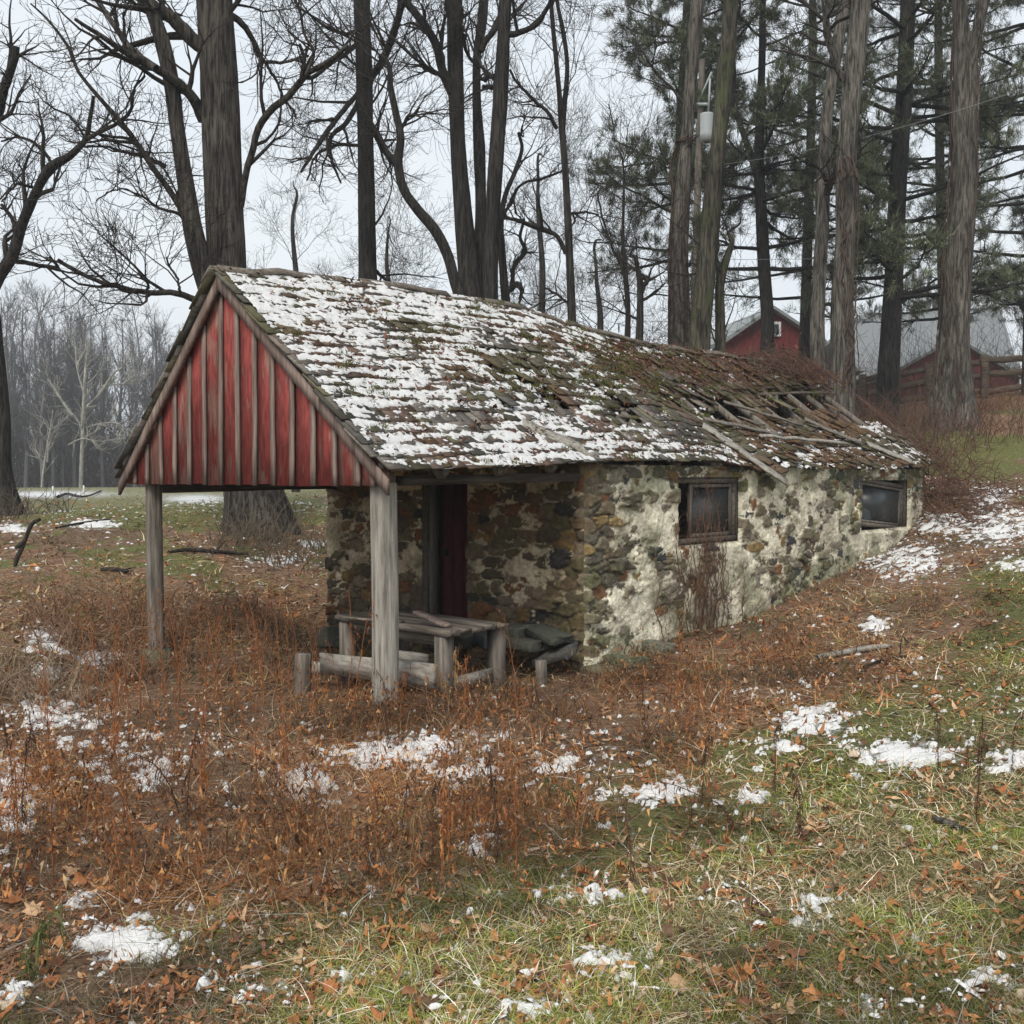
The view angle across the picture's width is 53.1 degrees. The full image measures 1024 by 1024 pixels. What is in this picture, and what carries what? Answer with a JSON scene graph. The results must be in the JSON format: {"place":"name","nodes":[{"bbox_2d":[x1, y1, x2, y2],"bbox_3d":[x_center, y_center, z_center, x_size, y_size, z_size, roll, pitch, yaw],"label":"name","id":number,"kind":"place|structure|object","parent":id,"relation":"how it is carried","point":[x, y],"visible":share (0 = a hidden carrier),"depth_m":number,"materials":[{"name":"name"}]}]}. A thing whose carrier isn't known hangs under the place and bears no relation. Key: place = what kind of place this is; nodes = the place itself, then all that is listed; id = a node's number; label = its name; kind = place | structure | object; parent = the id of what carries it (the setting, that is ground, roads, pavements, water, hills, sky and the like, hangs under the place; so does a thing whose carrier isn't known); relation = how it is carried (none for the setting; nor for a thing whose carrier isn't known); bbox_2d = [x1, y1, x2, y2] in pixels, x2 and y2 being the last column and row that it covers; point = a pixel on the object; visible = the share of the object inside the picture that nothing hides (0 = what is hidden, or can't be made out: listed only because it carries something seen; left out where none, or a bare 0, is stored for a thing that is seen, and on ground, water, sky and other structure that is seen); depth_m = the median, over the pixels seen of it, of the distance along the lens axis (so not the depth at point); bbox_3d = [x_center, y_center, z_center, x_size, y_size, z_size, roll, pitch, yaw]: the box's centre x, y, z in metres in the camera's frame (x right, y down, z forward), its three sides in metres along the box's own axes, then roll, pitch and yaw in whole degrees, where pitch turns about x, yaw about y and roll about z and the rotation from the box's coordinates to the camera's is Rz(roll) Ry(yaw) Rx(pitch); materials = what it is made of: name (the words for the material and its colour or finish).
{"place":"outdoors","nodes":[
{"label":"outdoors","id":0,"kind":"place"},
{"bbox_2d":[0,391,1023,1023],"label":"ground","id":1,"kind":"structure","parent":0,"point":[1010,461],"depth_m":6.30,"materials":[{"name":"plant"}]},
{"bbox_2d":[4,748,22,861],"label":"dead weed","id":2,"kind":"object","parent":1,"relation":"on","point":[13,796],"visible":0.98,"depth_m":4.65,"materials":[{"name":"brown plant"}]},
{"bbox_2d":[19,719,36,821],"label":"dead weed","id":3,"kind":"object","parent":1,"relation":"on","point":[27,750],"visible":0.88,"depth_m":5.10,"materials":[{"name":"brown plant"}]},
{"bbox_2d":[14,904,70,981],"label":"grass tuft","id":4,"kind":"object","parent":1,"relation":"on","point":[37,936],"visible":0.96,"depth_m":3.48,"materials":[{"name":"green plant"}]},
{"bbox_2d":[0,475,90,519],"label":"shrub","id":5,"kind":"object","parent":1,"relation":"on","point":[17,512],"visible":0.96,"depth_m":16.46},
{"bbox_2d":[37,705,68,880],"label":"dead weed","id":6,"kind":"object","parent":1,"relation":"on","point":[51,803],"visible":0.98,"depth_m":4.25,"materials":[{"name":"brown plant"}]},
{"bbox_2d":[0,623,123,713],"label":"shrub","id":7,"kind":"object","parent":1,"relation":"on","point":[47,678],"visible":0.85,"depth_m":8.05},
{"bbox_2d":[10,404,144,486],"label":"thicket","id":8,"kind":"object","parent":1,"relation":"on","point":[18,451],"visible":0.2,"depth_m":87.09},
{"bbox_2d":[22,324,155,487],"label":"sycamore tree","id":9,"kind":"object","parent":1,"relation":"on","point":[81,423],"visible":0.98,"depth_m":79.53,"materials":[{"name":"grey plant"}]},
{"bbox_2d":[0,275,184,487],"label":"woods","id":10,"kind":"object","parent":1,"relation":"on","point":[71,382],"visible":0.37,"depth_m":85.03,"materials":[{"name":"plant"}]},
{"bbox_2d":[0,0,202,516],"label":"bare tree","id":11,"kind":"object","parent":1,"relation":"on","point":[48,169],"visible":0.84,"depth_m":16.53,"materials":[{"name":"brown plant"}]},
{"bbox_2d":[2,554,221,684],"bbox_3d":[-3.713,0.963,9.438,1.905,1.075,2.198,0,2,0],"label":"shrub","id":12,"kind":"object","parent":1,"relation":"on","point":[70,639],"visible":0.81,"depth_m":9.42,"materials":[{"name":"plant"}]},
{"bbox_2d":[105,662,123,772],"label":"dead weed","id":13,"kind":"object","parent":1,"relation":"on","point":[119,717],"visible":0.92,"depth_m":5.88,"materials":[{"name":"brown plant"}]},
{"bbox_2d":[99,795,131,898],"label":"dead weed","id":14,"kind":"object","parent":1,"relation":"on","point":[114,831],"visible":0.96,"depth_m":4.04,"materials":[{"name":"brown plant"}]},
{"bbox_2d":[99,727,137,894],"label":"dead weed","id":15,"kind":"object","parent":1,"relation":"on","point":[131,843],"visible":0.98,"depth_m":4.05,"materials":[{"name":"brown plant"}]},
{"bbox_2d":[190,697,211,824],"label":"dead weed","id":16,"kind":"object","parent":1,"relation":"on","point":[201,771],"visible":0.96,"depth_m":4.92,"materials":[{"name":"brown plant"}]},
{"bbox_2d":[0,0,412,542],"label":"bare tree","id":17,"kind":"object","parent":1,"relation":"on","point":[216,104],"visible":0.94,"depth_m":14.45,"materials":[{"name":"brown plant"}]},
{"bbox_2d":[167,540,248,554],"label":"fallen branch","id":18,"kind":"object","parent":1,"relation":"on","point":[204,550],"visible":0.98,"depth_m":13.13,"materials":[{"name":"wood"}]},
{"bbox_2d":[159,575,338,681],"bbox_3d":[-2.411,1.117,9.957,1.939,0.912,1.991,0,2,0],"label":"shrub","id":19,"kind":"object","parent":1,"relation":"on","point":[221,630],"visible":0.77,"depth_m":9.90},
{"bbox_2d":[245,689,263,790],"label":"dead weed","id":20,"kind":"object","parent":1,"relation":"on","point":[256,743],"visible":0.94,"depth_m":5.33,"materials":[{"name":"brown plant"}]},
{"bbox_2d":[201,496,326,571],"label":"shrub","id":21,"kind":"object","parent":1,"relation":"on","point":[260,538],"visible":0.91,"depth_m":13.99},
{"bbox_2d":[241,79,357,491],"bbox_3d":[-7.623,-7.311,33.371,4.904,13.938,5.612,1,2,15],"label":"bare tree","id":22,"kind":"object","parent":1,"relation":"on","point":[295,204],"visible":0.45,"depth_m":33.63,"materials":[{"name":"grey plant"}]},
{"bbox_2d":[294,652,311,693],"bbox_3d":[-1.661,1.339,8.151,0.125,0.429,0.104,0,2,0],"label":"stake","id":23,"kind":"object","parent":1,"relation":"on","point":[302,657],"visible":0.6,"depth_m":8.10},
{"bbox_2d":[314,626,338,648],"bbox_3d":[-1.762,1.218,9.940,0.278,0.224,0.300,5,-11,-40],"label":"field stone","id":24,"kind":"object","parent":1,"relation":"on","point":[330,635],"visible":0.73,"depth_m":9.81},
{"bbox_2d":[242,0,447,290],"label":"bare tree","id":25,"kind":"object","parent":1,"relation":"on","point":[367,258],"visible":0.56,"depth_m":20.54,"materials":[{"name":"brown plant"}]},
{"bbox_2d":[319,653,436,687],"bbox_3d":[-1.072,1.218,7.943,0.042,0.277,1.513,-2,3,-43],"label":"board","id":26,"kind":"object","parent":1,"relation":"on","point":[346,665],"visible":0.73,"depth_m":7.99,"materials":[{"name":"grey wood"}]},
{"bbox_2d":[307,156,456,288],"bbox_3d":[-3.198,-5.203,29.885,5.056,9.794,4.985,-2,3,-43],"label":"bare tree","id":27,"kind":"object","parent":1,"relation":"on","point":[405,260],"visible":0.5,"depth_m":29.60,"materials":[{"name":"grey plant"}]},
{"bbox_2d":[399,650,428,662],"bbox_3d":[-0.809,1.149,8.095,0.436,0.096,0.037,2,3,43],"label":"board","id":28,"kind":"object","parent":1,"relation":"on","point":[413,656],"visible":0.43,"depth_m":8.04,"materials":[{"name":"grey wood"}]},
{"bbox_2d":[284,0,546,297],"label":"bare tree","id":29,"kind":"object","parent":1,"relation":"on","point":[466,278],"visible":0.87,"depth_m":19.50,"materials":[{"name":"brown plant"}]},
{"bbox_2d":[408,786,433,877],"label":"dead weed","id":30,"kind":"object","parent":1,"relation":"on","point":[414,823],"visible":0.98,"depth_m":4.07,"materials":[{"name":"brown plant"}]},
{"bbox_2d":[334,609,509,691],"bbox_3d":[-0.753,1.237,8.339,1.369,0.760,0.701,2,3,42],"label":"table","id":31,"kind":"object","parent":1,"relation":"on","point":[414,628],"visible":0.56,"depth_m":8.09,"materials":[{"name":"grey wood"}]},
{"bbox_2d":[433,722,458,886],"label":"dead weed","id":32,"kind":"object","parent":1,"relation":"on","point":[443,790],"visible":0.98,"depth_m":3.94,"materials":[{"name":"brown plant"}]},
{"bbox_2d":[454,633,475,650],"bbox_3d":[-0.478,1.089,8.935,0.336,0.153,0.269,17,19,37],"label":"field stone","id":33,"kind":"object","parent":1,"relation":"on","point":[464,640],"visible":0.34,"depth_m":8.80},
{"bbox_2d":[472,632,507,648],"bbox_3d":[-0.194,1.107,8.838,0.278,0.139,0.347,4,-2,-31],"label":"field stone","id":34,"kind":"object","parent":1,"relation":"on","point":[480,638],"visible":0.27,"depth_m":8.73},
{"bbox_2d":[506,637,551,652],"bbox_3d":[0.077,1.111,8.666,0.489,0.095,0.269,1,3,44],"label":"field stone","id":35,"kind":"object","parent":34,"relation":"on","point":[524,644],"visible":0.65,"depth_m":8.52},
{"bbox_2d":[484,740,502,866],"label":"dead weed","id":36,"kind":"object","parent":1,"relation":"on","point":[489,759],"visible":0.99,"depth_m":4.25,"materials":[{"name":"brown plant"}]},
{"bbox_2d":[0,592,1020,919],"bbox_3d":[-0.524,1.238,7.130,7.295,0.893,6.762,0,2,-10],"label":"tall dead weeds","id":37,"kind":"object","parent":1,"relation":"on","point":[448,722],"visible":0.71,"depth_m":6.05,"materials":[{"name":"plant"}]},
{"bbox_2d":[0,542,1021,1004],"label":"dead brush","id":38,"kind":"object","parent":1,"relation":"on","point":[346,766],"visible":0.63,"depth_m":5.24,"materials":[{"name":"plant"}]},
{"bbox_2d":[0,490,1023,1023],"bbox_3d":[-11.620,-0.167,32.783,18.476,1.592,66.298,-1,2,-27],"label":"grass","id":39,"kind":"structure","parent":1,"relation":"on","point":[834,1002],"depth_m":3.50,"materials":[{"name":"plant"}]},
{"bbox_2d":[0,488,1023,1023],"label":"leaf litter","id":40,"kind":"object","parent":1,"relation":"on","point":[148,1002],"visible":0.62,"depth_m":3.94,"materials":[{"name":"plant"}]},
{"bbox_2d":[0,489,1023,1023],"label":"dry straw","id":41,"kind":"object","parent":1,"relation":"on","point":[456,975],"visible":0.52,"depth_m":3.88,"materials":[{"name":"plant"}]},
{"bbox_2d":[0,646,1023,1023],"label":"ground snow","id":42,"kind":"structure","parent":1,"relation":"on","point":[812,900],"depth_m":5.25,"materials":[{"name":"snow"}]},
{"bbox_2d":[0,599,1023,1023],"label":"fallen leaves","id":43,"kind":"object","parent":1,"relation":"on","point":[294,1019],"visible":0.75,"depth_m":3.71,"materials":[{"name":"brown plant"}]},
{"bbox_2d":[0,476,1023,716],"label":"ground snow","id":44,"kind":"structure","parent":1,"relation":"on","point":[997,529],"depth_m":12.61,"materials":[{"name":"snow"}]},
{"bbox_2d":[0,495,1023,1023],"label":"snow crumbs","id":45,"kind":"object","parent":1,"relation":"on","point":[478,981],"visible":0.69,"depth_m":3.45,"materials":[{"name":"snow"}]},
{"bbox_2d":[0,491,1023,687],"bbox_3d":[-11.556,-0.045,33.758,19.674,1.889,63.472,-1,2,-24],"label":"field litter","id":46,"kind":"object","parent":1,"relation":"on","point":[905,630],"visible":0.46,"depth_m":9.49,"materials":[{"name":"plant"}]},
{"bbox_2d":[503,741,521,880],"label":"dead weed","id":47,"kind":"object","parent":1,"relation":"on","point":[505,812],"visible":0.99,"depth_m":4.08,"materials":[{"name":"brown plant"}]},
{"bbox_2d":[441,49,591,310],"bbox_3d":[0.309,-4.568,20.507,2.721,8.867,2.499,-2,3,-44],"label":"bare tree","id":48,"kind":"object","parent":1,"relation":"on","point":[503,265],"visible":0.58,"depth_m":20.26,"materials":[{"name":"grey plant"}]},
{"bbox_2d":[114,265,933,704],"bbox_3d":[1.194,-0.230,11.984,3.897,4.048,10.365,2,3,42],"label":"springhouse","id":49,"kind":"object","parent":1,"relation":"on","point":[240,397],"visible":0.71,"depth_m":9.35,"materials":[{"name":"stone"}]},
{"bbox_2d":[440,484,467,650],"bbox_3d":[-0.540,0.521,10.047,0.583,1.640,0.125,2,3,42],"label":"door","id":50,"kind":"structure","parent":49,"relation":"in","point":[453,497],"depth_m":10.01,"materials":[{"name":"wood"}]},
{"bbox_2d":[522,418,599,459],"bbox_3d":[0.414,-0.611,8.619,0.700,0.363,0.156,0,2,-14],"label":"bare shingle board","id":51,"kind":"object","parent":49,"relation":"on","point":[568,442],"visible":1,"depth_m":8.60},
{"bbox_2d":[226,272,930,468],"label":"roof snow","id":52,"kind":"structure","parent":49,"relation":"on","point":[438,314],"depth_m":8.53,"materials":[{"name":"snow"}]},
{"bbox_2d":[230,267,928,467],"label":"fallen leaves","id":53,"kind":"object","parent":49,"relation":"on","point":[543,378],"visible":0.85,"depth_m":10.05,"materials":[{"name":"plant"}]},
{"bbox_2d":[284,284,935,466],"bbox_3d":[1.866,-1.369,11.414,2.184,1.781,10.220,2,3,42],"label":"moss","id":54,"kind":"object","parent":49,"relation":"on","point":[595,397],"visible":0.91,"depth_m":10.38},
{"bbox_2d":[644,478,757,642],"bbox_3d":[1.794,0.454,9.940,0.639,1.626,1.953,2,3,43],"label":"vine","id":55,"kind":"object","parent":49,"relation":"attached to","point":[702,606],"visible":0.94,"depth_m":10.03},
{"bbox_2d":[703,417,784,436],"bbox_3d":[2.683,-0.966,11.748,0.074,0.187,1.656,2,3,45],"label":"loose lath","id":56,"kind":"object","parent":49,"relation":"on","point":[732,424],"visible":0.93,"depth_m":11.63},
{"bbox_2d":[702,422,786,484],"bbox_3d":[2.465,-0.616,10.844,0.941,0.676,0.163,0,2,0],"label":"loose board","id":57,"kind":"object","parent":49,"relation":"on","point":[748,455],"visible":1,"depth_m":10.81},
{"bbox_2d":[605,324,992,507],"bbox_3d":[3.582,-1.237,14.207,6.943,2.802,3.542,-1,2,-30],"label":"vine","id":58,"kind":"object","parent":49,"relation":"on","point":[807,366],"visible":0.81,"depth_m":14.53,"materials":[{"name":"brown plant"}]},
{"bbox_2d":[758,434,848,444],"bbox_3d":[3.583,-0.879,12.455,0.071,0.086,2.202,2,3,43],"label":"loose lath","id":59,"kind":"object","parent":49,"relation":"on","point":[799,438],"visible":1,"depth_m":12.33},
{"bbox_2d":[423,0,627,299],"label":"bare tree","id":60,"kind":"object","parent":1,"relation":"on","point":[493,199],"visible":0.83,"depth_m":19.18,"materials":[{"name":"brown plant"}]},
{"bbox_2d":[469,68,629,318],"bbox_3d":[0.852,-7.476,32.875,4.759,13.199,4.524,-1,2,-37],"label":"bare tree","id":61,"kind":"object","parent":1,"relation":"on","point":[542,276],"visible":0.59,"depth_m":32.73,"materials":[{"name":"grey plant"}]},
{"bbox_2d":[531,641,577,668],"bbox_3d":[0.366,1.190,8.549,0.389,0.094,0.267,-19,6,31],"label":"field stone","id":62,"kind":"object","parent":1,"relation":"on","point":[562,653],"visible":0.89,"depth_m":8.46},
{"bbox_2d":[524,624,574,646],"bbox_3d":[0.295,1.035,8.646,0.268,0.086,0.496,-4,10,-34],"label":"field stone","id":63,"kind":"object","parent":62,"relation":"on","point":[548,635],"visible":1,"depth_m":8.52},
{"bbox_2d":[447,0,665,321],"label":"bare tree","id":64,"kind":"object","parent":1,"relation":"on","point":[567,247],"visible":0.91,"depth_m":19.65,"materials":[{"name":"grey plant"}]},
{"bbox_2d":[572,729,589,839],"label":"dead weed","id":65,"kind":"object","parent":1,"relation":"on","point":[578,780],"visible":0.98,"depth_m":4.52,"materials":[{"name":"brown plant"}]},
{"bbox_2d":[520,176,664,341],"bbox_3d":[3.089,-6.803,36.160,4.925,10.565,6.426,2,3,42],"label":"bare tree","id":66,"kind":"object","parent":1,"relation":"on","point":[601,326],"visible":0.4,"depth_m":35.70,"materials":[{"name":"grey plant"}]},
{"bbox_2d":[602,654,650,668],"bbox_3d":[1.000,1.300,8.800,0.286,0.139,0.394,13,-14,-31],"label":"field stone","id":67,"kind":"object","parent":1,"relation":"on","point":[631,659],"visible":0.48,"depth_m":8.70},
{"bbox_2d":[619,795,634,883],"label":"dead weed","id":68,"kind":"object","parent":1,"relation":"on","point":[628,841],"visible":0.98,"depth_m":3.98,"materials":[{"name":"brown plant"}]},
{"bbox_2d":[545,186,714,348],"bbox_3d":[2.345,-3.305,19.887,3.661,6.187,3.718,0,2,0],"label":"bare tree","id":69,"kind":"object","parent":1,"relation":"on","point":[640,330],"visible":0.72,"depth_m":19.88,"materials":[{"name":"grey plant"}]},
{"bbox_2d":[540,40,720,336],"bbox_3d":[2.320,-4.809,21.041,3.723,8.953,3.824,0,2,0],"label":"bare tree","id":70,"kind":"object","parent":1,"relation":"on","point":[628,305],"visible":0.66,"depth_m":20.83,"materials":[{"name":"grey plant"}]},
{"bbox_2d":[597,0,703,347],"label":"bare tree","id":71,"kind":"object","parent":1,"relation":"on","point":[695,28],"visible":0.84,"depth_m":19.66,"materials":[{"name":"brown plant"}]},
{"bbox_2d":[656,132,703,346],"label":"vine","id":72,"kind":"object","parent":71,"relation":"attached to","point":[679,141],"visible":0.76,"depth_m":19.76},
{"bbox_2d":[641,639,677,653],"bbox_3d":[1.341,1.224,9.251,0.274,0.116,0.282,5,0,-38],"label":"field stone","id":73,"kind":"object","parent":1,"relation":"on","point":[658,643],"visible":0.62,"depth_m":9.18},
{"bbox_2d":[569,0,771,344],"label":"pine tree","id":74,"kind":"object","parent":1,"relation":"on","point":[642,143],"visible":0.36,"depth_m":26.07,"materials":[{"name":"green plant"}]},
{"bbox_2d":[690,59,712,312],"bbox_3d":[4.200,-5.431,22.697,0.308,9.160,0.586,-1,2,-34],"label":"utility pole","id":75,"kind":"object","parent":1,"relation":"on","point":[705,123],"visible":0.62,"depth_m":22.65,"materials":[{"name":"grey wood"}]},
{"bbox_2d":[685,638,717,784],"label":"dead weed","id":76,"kind":"object","parent":1,"relation":"on","point":[703,739],"visible":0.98,"depth_m":5.05,"materials":[{"name":"brown plant"}]},
{"bbox_2d":[603,130,809,465],"bbox_3d":[3.638,-3.769,19.358,3.837,6.892,3.146,2,3,40],"label":"pine tree","id":77,"kind":"object","parent":1,"relation":"on","point":[720,331],"visible":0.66,"depth_m":19.31,"materials":[{"name":"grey plant"}]},
{"bbox_2d":[686,0,738,350],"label":"bare tree","id":78,"kind":"object","parent":1,"relation":"on","point":[700,324],"visible":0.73,"depth_m":18.69,"materials":[{"name":"brown plant"}]},
{"bbox_2d":[710,306,826,360],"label":"barn","id":79,"kind":"structure","parent":1,"relation":"on","point":[784,319],"depth_m":45.76,"materials":[{"name":"red wood"}]},
{"bbox_2d":[601,0,945,404],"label":"pine tree","id":80,"kind":"object","parent":1,"relation":"on","point":[790,115],"visible":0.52,"depth_m":24.26,"materials":[{"name":"green plant"}]},
{"bbox_2d":[790,764,803,841],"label":"dead weed","id":81,"kind":"object","parent":1,"relation":"on","point":[798,794],"visible":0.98,"depth_m":4.44,"materials":[{"name":"brown plant"}]},
{"bbox_2d":[736,0,870,415],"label":"bare tree","id":82,"kind":"object","parent":1,"relation":"on","point":[851,78],"visible":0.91,"depth_m":17.70,"materials":[{"name":"brown plant"}]},
{"bbox_2d":[829,153,867,384],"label":"vine","id":83,"kind":"object","parent":82,"relation":"attached to","point":[855,175],"visible":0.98,"depth_m":17.66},
{"bbox_2d":[689,0,934,389],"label":"pine tree","id":84,"kind":"object","parent":1,"relation":"on","point":[804,326],"visible":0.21,"depth_m":32.55,"materials":[{"name":"green plant"}]},
{"bbox_2d":[761,0,898,401],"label":"bare tree","id":85,"kind":"object","parent":1,"relation":"on","point":[825,177],"visible":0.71,"depth_m":18.87,"materials":[{"name":"brown plant"}]},
{"bbox_2d":[749,371,953,443],"bbox_3d":[5.885,-2.077,21.538,6.470,2.479,5.704,1,2,35],"label":"shrub","id":86,"kind":"object","parent":1,"relation":"on","point":[887,412],"visible":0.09,"depth_m":21.32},
{"bbox_2d":[815,644,889,659],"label":"fallen branch","id":87,"kind":"object","parent":1,"relation":"on","point":[864,648],"visible":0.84,"depth_m":7.94,"materials":[{"name":"wood"}]},
{"bbox_2d":[752,0,1023,424],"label":"pine tree","id":88,"kind":"object","parent":1,"relation":"on","point":[894,233],"visible":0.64,"depth_m":23.25,"materials":[{"name":"green plant"}]},
{"bbox_2d":[780,299,1019,402],"bbox_3d":[11.928,-4.592,32.379,9.560,3.728,8.760,0,2,14],"label":"shrub","id":89,"kind":"object","parent":1,"relation":"on","point":[910,389],"visible":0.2,"depth_m":31.78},
{"bbox_2d":[783,307,1019,385],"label":"barn","id":90,"kind":"structure","parent":1,"relation":"on","point":[872,332],"depth_m":60.07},
{"bbox_2d":[827,0,1023,346],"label":"pine tree","id":91,"kind":"object","parent":1,"relation":"on","point":[937,157],"visible":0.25,"depth_m":33.50,"materials":[{"name":"green plant"}]},
{"bbox_2d":[856,383,994,472],"bbox_3d":[6.694,-1.588,19.380,4.495,1.959,4.071,-1,2,-36],"label":"shrub","id":92,"kind":"object","parent":1,"relation":"on","point":[927,435],"visible":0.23,"depth_m":19.13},
{"bbox_2d":[870,0,989,432],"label":"bare tree","id":93,"kind":"object","parent":1,"relation":"on","point":[963,203],"visible":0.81,"depth_m":21.09,"materials":[{"name":"brown plant"}]},
{"bbox_2d":[927,0,996,426],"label":"vine","id":94,"kind":"object","parent":93,"relation":"attached to","point":[945,227],"visible":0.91,"depth_m":21.13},
{"bbox_2d":[856,342,1020,405],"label":"barn","id":95,"kind":"structure","parent":1,"relation":"on","point":[928,350],"depth_m":43.83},
{"bbox_2d":[855,307,1022,395],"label":"shrub","id":96,"kind":"object","parent":1,"relation":"on","point":[1003,368],"visible":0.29,"depth_m":32.18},
{"bbox_2d":[856,351,1023,417],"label":"rail fence","id":97,"kind":"object","parent":1,"relation":"on","point":[983,362],"visible":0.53,"depth_m":28.03,"materials":[{"name":"brown wood"}]},
{"bbox_2d":[857,375,1023,453],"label":"shrub","id":98,"kind":"object","parent":1,"relation":"on","point":[981,405],"visible":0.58,"depth_m":20.46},
{"bbox_2d":[873,0,1023,393],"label":"pine tree","id":99,"kind":"object","parent":1,"relation":"on","point":[1017,210],"visible":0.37,"depth_m":28.43,"materials":[{"name":"green plant"}]},
{"bbox_2d":[899,415,1023,541],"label":"shrub","id":100,"kind":"object","parent":1,"relation":"on","point":[952,493],"visible":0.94,"depth_m":14.28,"materials":[{"name":"plant"}]},
{"bbox_2d":[972,730,987,825],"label":"dead weed","id":101,"kind":"object","parent":1,"relation":"on","point":[979,773],"visible":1,"depth_m":4.40,"materials":[{"name":"brown plant"}]},
{"bbox_2d":[974,380,1023,413],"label":"shrub","id":102,"kind":"object","parent":1,"relation":"on","point":[997,402],"visible":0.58,"depth_m":23.98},
{"bbox_2d":[0,0,1023,471],"label":"sky","id":103,"kind":"structure","parent":0,"point":[347,196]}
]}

